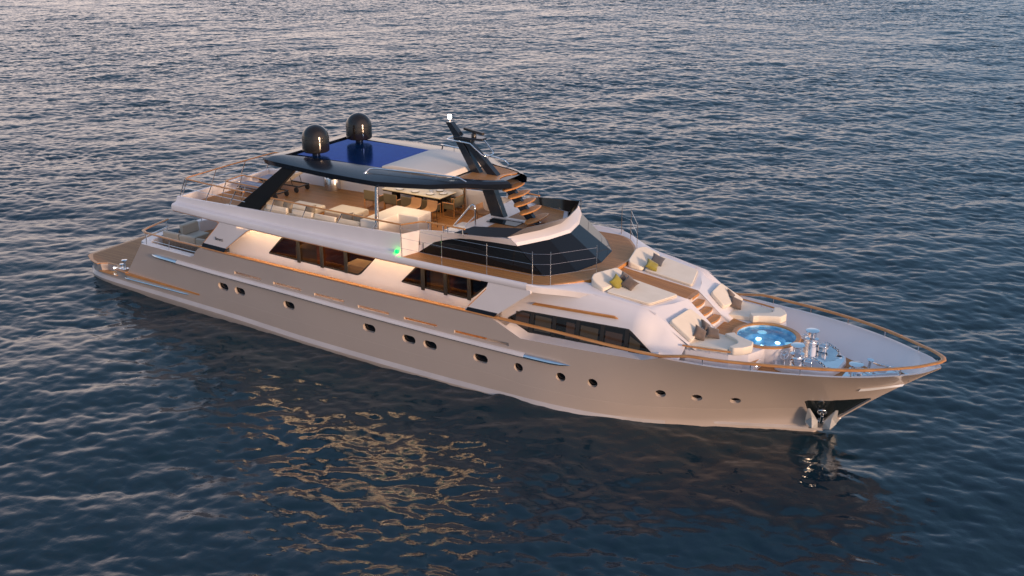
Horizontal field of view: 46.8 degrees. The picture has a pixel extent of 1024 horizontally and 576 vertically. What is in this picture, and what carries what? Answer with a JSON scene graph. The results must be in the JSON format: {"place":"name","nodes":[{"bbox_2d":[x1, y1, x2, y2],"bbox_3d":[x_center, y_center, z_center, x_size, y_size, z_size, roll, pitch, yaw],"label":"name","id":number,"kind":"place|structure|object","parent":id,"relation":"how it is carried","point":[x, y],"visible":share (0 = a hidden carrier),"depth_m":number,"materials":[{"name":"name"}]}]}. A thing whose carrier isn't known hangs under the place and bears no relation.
{"place":"outdoors","nodes":[
{"label":"outdoors","id":0,"kind":"place"},
{"bbox_2d":[0,0,1023,575],"bbox_3d":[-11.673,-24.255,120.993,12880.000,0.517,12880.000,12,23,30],"label":"sea","id":1,"kind":"structure","parent":0,"point":[860,158],"depth_m":55.42,"materials":[{"name":"blue liquid"}]},
{"bbox_2d":[88,112,946,431],"bbox_3d":[-2.609,-1.647,46.959,38.589,10.625,7.642,12,23,30],"label":"motor yacht","id":2,"kind":"object","parent":1,"relation":"on","point":[504,296],"visible":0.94,"depth_m":43.69,"materials":[{"name":"beige paint"}]},
{"bbox_2d":[162,231,180,249],"bbox_3d":[-14.962,-2.160,53.079,1.043,0.898,0.950,12,23,30],"label":"rope sofa module","id":3,"kind":"object","parent":2,"relation":"on","point":[171,235],"visible":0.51,"depth_m":52.68,"materials":[{"name":"beige fabric"}]},
{"bbox_2d":[178,234,196,253],"bbox_3d":[-14.088,-1.968,52.549,1.043,0.898,0.950,12,23,30],"label":"rope sofa module","id":4,"kind":"object","parent":2,"relation":"on","point":[187,239],"visible":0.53,"depth_m":52.17,"materials":[{"name":"beige fabric"}]},
{"bbox_2d":[179,220,208,238],"bbox_3d":[-14.495,-2.515,54.057,0.950,0.898,1.043,12,23,30],"label":"rope sofa module","id":5,"kind":"object","parent":2,"relation":"on","point":[190,228],"visible":0.59,"depth_m":53.99,"materials":[{"name":"beige fabric"}]},
{"bbox_2d":[195,238,227,251],"bbox_3d":[-13.213,-1.776,52.020,1.043,0.898,0.950,12,23,30],"label":"rope sofa module","id":6,"kind":"object","parent":2,"relation":"on","point":[199,241],"visible":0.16,"depth_m":51.70,"materials":[{"name":"beige fabric"}]},
{"bbox_2d":[237,181,288,198],"bbox_3d":[-10.944,-4.523,51.944,2.410,0.889,0.780,12,23,30],"label":"sun lounger","id":7,"kind":"object","parent":2,"relation":"on","point":[285,192],"visible":0.54,"depth_m":51.98,"materials":[{"name":"grey fabric"}]},
{"bbox_2d":[264,204,288,214],"bbox_3d":[-9.204,-2.970,47.600,1.180,0.813,0.900,12,23,30],"label":"sofa module","id":8,"kind":"object","parent":2,"relation":"on","point":[280,210],"visible":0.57,"depth_m":47.15,"materials":[{"name":"beige fabric"}]},
{"bbox_2d":[264,199,274,208],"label":"throw pillow","id":9,"kind":"object","parent":8,"relation":"on","point":[270,201],"visible":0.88,"depth_m":47.49,"materials":[{"name":"brown fabric"}]},
{"bbox_2d":[274,199,283,206],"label":"throw pillow","id":10,"kind":"object","parent":8,"relation":"on","point":[278,203],"visible":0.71,"depth_m":47.40,"materials":[{"name":"brown fabric"}]},
{"bbox_2d":[283,202,292,212],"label":"throw pillow","id":11,"kind":"object","parent":8,"relation":"on","point":[289,206],"visible":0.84,"depth_m":47.21,"materials":[{"name":"brown fabric"}]},
{"bbox_2d":[259,172,309,192],"bbox_3d":[-10.229,-4.918,53.032,2.410,0.889,0.780,12,23,30],"label":"sun lounger","id":12,"kind":"object","parent":2,"relation":"on","point":[292,177],"visible":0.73,"depth_m":52.72,"materials":[{"name":"beige fabric"}]},
{"bbox_2d":[289,209,314,218],"bbox_3d":[-8.081,-2.733,46.948,1.180,0.813,0.900,12,23,30],"label":"sofa module","id":13,"kind":"object","parent":2,"relation":"on","point":[299,213],"visible":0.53,"depth_m":46.54,"materials":[{"name":"beige fabric"}]},
{"bbox_2d":[305,205,315,214],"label":"throw pillow","id":14,"kind":"object","parent":13,"relation":"on","point":[310,209],"visible":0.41,"depth_m":47.31,"materials":[{"name":"brown fabric"}]},
{"bbox_2d":[291,201,325,216],"bbox_3d":[-8.581,-3.254,49.076,1.480,0.360,1.040,12,23,30],"label":"daybed","id":15,"kind":"object","parent":2,"relation":"on","point":[302,208],"visible":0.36,"depth_m":48.92,"materials":[{"name":"beige fabric"}]},
{"bbox_2d":[269,238,374,274],"bbox_3d":[-7.540,-1.278,46.707,5.535,0.997,0.109,12,23,30],"label":"window","id":16,"kind":"structure","parent":2,"relation":"in","point":[346,262],"depth_m":46.71,"materials":[{"name":"black glass"}]},
{"bbox_2d":[312,213,336,222],"bbox_3d":[-7.094,-2.525,46.375,1.180,0.813,0.900,12,23,30],"label":"sofa module","id":17,"kind":"object","parent":2,"relation":"on","point":[321,217],"visible":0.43,"depth_m":45.95,"materials":[{"name":"beige fabric"}]},
{"bbox_2d":[325,204,369,220],"bbox_3d":[-6.763,-3.031,48.462,1.480,0.360,1.200,12,23,30],"label":"daybed","id":18,"kind":"object","parent":2,"relation":"on","point":[351,209],"visible":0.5,"depth_m":48.29,"materials":[{"name":"beige fabric"}]},
{"bbox_2d":[336,218,360,226],"bbox_3d":[-6.082,-2.312,45.787,1.180,0.813,0.900,12,23,30],"label":"sofa module","id":19,"kind":"object","parent":2,"relation":"on","point":[348,222],"visible":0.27,"depth_m":45.37,"materials":[{"name":"beige fabric"}]},
{"bbox_2d":[342,212,352,219],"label":"throw pillow","id":20,"kind":"object","parent":19,"relation":"on","point":[348,217],"visible":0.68,"depth_m":45.69,"materials":[{"name":"brown fabric"}]},
{"bbox_2d":[353,214,363,221],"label":"throw pillow","id":21,"kind":"object","parent":19,"relation":"on","point":[355,218],"visible":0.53,"depth_m":45.46,"materials":[{"name":"brown fabric"}]},
{"bbox_2d":[364,190,385,210],"bbox_3d":[-5.778,-3.749,49.837,0.702,0.849,0.612,12,23,30],"label":"dining chair","id":22,"kind":"object","parent":2,"relation":"on","point":[369,195],"visible":0.62,"depth_m":49.62,"materials":[{"name":"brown wood"}]},
{"bbox_2d":[383,193,400,209],"bbox_3d":[-4.901,-3.564,49.328,0.702,0.849,0.612,12,23,30],"label":"dining chair","id":23,"kind":"object","parent":2,"relation":"on","point":[391,199],"visible":0.59,"depth_m":49.03,"materials":[{"name":"brown fabric"}]},
{"bbox_2d":[401,196,410,206],"bbox_3d":[-4.136,-3.402,48.884,0.702,0.849,0.612,12,23,30],"label":"dining chair","id":24,"kind":"object","parent":2,"relation":"on","point":[405,201],"visible":0.34,"depth_m":48.60,"materials":[{"name":"brown fabric"}]},
{"bbox_2d":[406,197,421,209],"bbox_3d":[-3.965,-3.075,47.677,0.546,1.080,0.512,12,23,30],"label":"bar stool","id":25,"kind":"object","parent":2,"relation":"on","point":[416,202],"visible":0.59,"depth_m":47.66,"materials":[{"name":"brown"}]},
{"bbox_2d":[382,187,455,212],"bbox_3d":[-3.938,-3.769,50.063,3.000,0.755,1.200,12,23,30],"label":"dining table","id":26,"kind":"object","parent":2,"relation":"on","point":[421,194],"visible":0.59,"depth_m":49.59,"materials":[{"name":"beige wood"}]},
{"bbox_2d":[422,200,437,229],"bbox_3d":[-3.295,-2.925,47.266,0.546,1.080,0.512,12,23,30],"label":"bar stool","id":27,"kind":"object","parent":2,"relation":"on","point":[431,206],"visible":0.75,"depth_m":47.25,"materials":[{"name":"orange leather"}]},
{"bbox_2d":[419,199,440,220],"bbox_3d":[-3.361,-3.259,48.489,0.702,0.849,0.612,12,23,30],"label":"dining chair","id":28,"kind":"object","parent":2,"relation":"on","point":[424,204],"visible":0.28,"depth_m":48.29,"materials":[{"name":"brown wood"}]},
{"bbox_2d":[402,267,487,300],"bbox_3d":[-2.453,-0.214,43.750,4.075,0.980,0.109,12,23,30],"label":"window","id":29,"kind":"structure","parent":2,"relation":"in","point":[457,286],"depth_m":43.78,"materials":[{"name":"black glass"}]},
{"bbox_2d":[442,195,463,218],"bbox_3d":[-2.433,-3.386,48.838,0.612,0.849,0.702,12,23,30],"label":"dining chair","id":30,"kind":"object","parent":2,"relation":"on","point":[455,203],"visible":0.96,"depth_m":48.63,"materials":[{"name":"brown fabric"}]},
{"bbox_2d":[446,189,463,210],"bbox_3d":[-2.440,-3.742,49.819,0.702,0.849,0.612,12,23,30],"label":"dining chair","id":31,"kind":"object","parent":2,"relation":"on","point":[448,198],"visible":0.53,"depth_m":49.77,"materials":[{"name":"brown wood"}]},
{"bbox_2d":[476,202,489,218],"bbox_3d":[-1.104,-2.802,46.926,0.512,1.080,0.546,12,23,30],"label":"bar stool","id":32,"kind":"object","parent":2,"relation":"on","point":[480,209],"visible":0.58,"depth_m":46.81,"materials":[{"name":"orange leather"}]},
{"bbox_2d":[508,310,650,353],"bbox_3d":[2.300,1.495,40.959,5.729,0.887,0.159,12,23,29],"label":"window","id":33,"kind":"structure","parent":2,"relation":"in","point":[623,337],"depth_m":40.93,"materials":[{"name":"black glass"}]},
{"bbox_2d":[592,268,677,304],"bbox_3d":[4.230,-0.040,41.345,2.765,0.676,1.830,12,23,30],"label":"sun pad","id":34,"kind":"object","parent":2,"relation":"on","point":[644,293],"visible":0.78,"depth_m":41.17,"materials":[{"name":"beige fabric"}]},
{"bbox_2d":[609,274,622,288],"bbox_3d":[3.664,-0.190,41.338,0.500,0.500,0.194,-50,13,-34],"label":"throw pillow","id":35,"kind":"object","parent":34,"relation":"on","point":[616,281],"visible":1,"depth_m":41.24,"materials":[{"name":"yellow fabric"}]},
{"bbox_2d":[620,271,632,280],"bbox_3d":[4.016,-0.332,41.731,0.500,0.194,0.500,35,38,-1],"label":"throw pillow","id":36,"kind":"object","parent":34,"relation":"on","point":[623,276],"visible":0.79,"depth_m":41.64,"materials":[{"name":"beige fabric"}]},
{"bbox_2d":[621,275,638,290],"bbox_3d":[4.103,-0.148,41.340,0.500,0.194,0.500,37,65,20],"label":"throw pillow","id":37,"kind":"object","parent":34,"relation":"on","point":[629,283],"visible":1,"depth_m":41.26,"materials":[{"name":"beige fabric"}]},
{"bbox_2d":[628,247,697,285],"bbox_3d":[5.661,-0.830,43.521,2.765,0.675,1.830,12,23,30],"label":"sun pad","id":38,"kind":"object","parent":2,"relation":"on","point":[670,269],"visible":0.84,"depth_m":43.36,"materials":[{"name":"beige fabric"}]},
{"bbox_2d":[646,258,657,271],"bbox_3d":[5.107,-0.819,43.188,0.500,0.194,0.500,31,41,-7],"label":"throw pillow","id":39,"kind":"object","parent":38,"relation":"on","point":[651,265],"visible":1,"depth_m":43.07,"materials":[{"name":"yellow fabric"}]},
{"bbox_2d":[651,253,664,266],"bbox_3d":[5.361,-1.017,43.675,0.500,0.194,0.500,28,57,3],"label":"throw pillow","id":40,"kind":"object","parent":38,"relation":"on","point":[658,259],"visible":0.88,"depth_m":43.60,"materials":[{"name":"grey fabric"}]},
{"bbox_2d":[670,309,752,354],"bbox_3d":[6.788,1.500,39.879,2.781,0.839,1.587,12,23,30],"label":"tub lounge","id":41,"kind":"object","parent":2,"relation":"on","point":[684,323],"visible":0.89,"depth_m":39.82,"materials":[{"name":"beige fabric"}]},
{"bbox_2d":[693,325,706,340],"bbox_3d":[6.343,1.538,39.980,0.500,0.194,0.500,32,54,-17],"label":"throw pillow","id":42,"kind":"object","parent":41,"relation":"on","point":[699,333],"visible":1,"depth_m":39.89,"materials":[{"name":"beige fabric"}]},
{"bbox_2d":[701,319,710,330],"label":"throw pillow","id":43,"kind":"object","parent":41,"relation":"on","point":[705,324],"visible":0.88,"depth_m":40.34,"materials":[{"name":"beige fabric"}]},
{"bbox_2d":[707,326,718,338],"bbox_3d":[6.819,1.526,40.188,0.500,0.193,0.500,16,44,-8],"label":"throw pillow","id":44,"kind":"object","parent":41,"relation":"on","point":[713,333],"visible":1,"depth_m":40.07,"materials":[{"name":"beige fabric"}]},
{"bbox_2d":[711,283,786,323],"bbox_3d":[8.508,0.551,42.495,2.781,0.839,1.587,12,23,30],"label":"tub lounge","id":45,"kind":"object","parent":2,"relation":"on","point":[752,313],"visible":0.91,"depth_m":42.33,"materials":[{"name":"beige fabric"}]},
{"bbox_2d":[727,288,734,297],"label":"throw pillow","id":46,"kind":"object","parent":45,"relation":"on","point":[730,293],"visible":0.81,"depth_m":43.07,"materials":[{"name":"beige fabric"}]},
{"bbox_2d":[730,296,741,309],"bbox_3d":[8.090,0.553,42.751,0.500,0.194,0.500,25,51,-11],"label":"throw pillow","id":47,"kind":"object","parent":45,"relation":"on","point":[736,303],"visible":1,"depth_m":42.66,"materials":[{"name":"beige fabric"}]}
]}

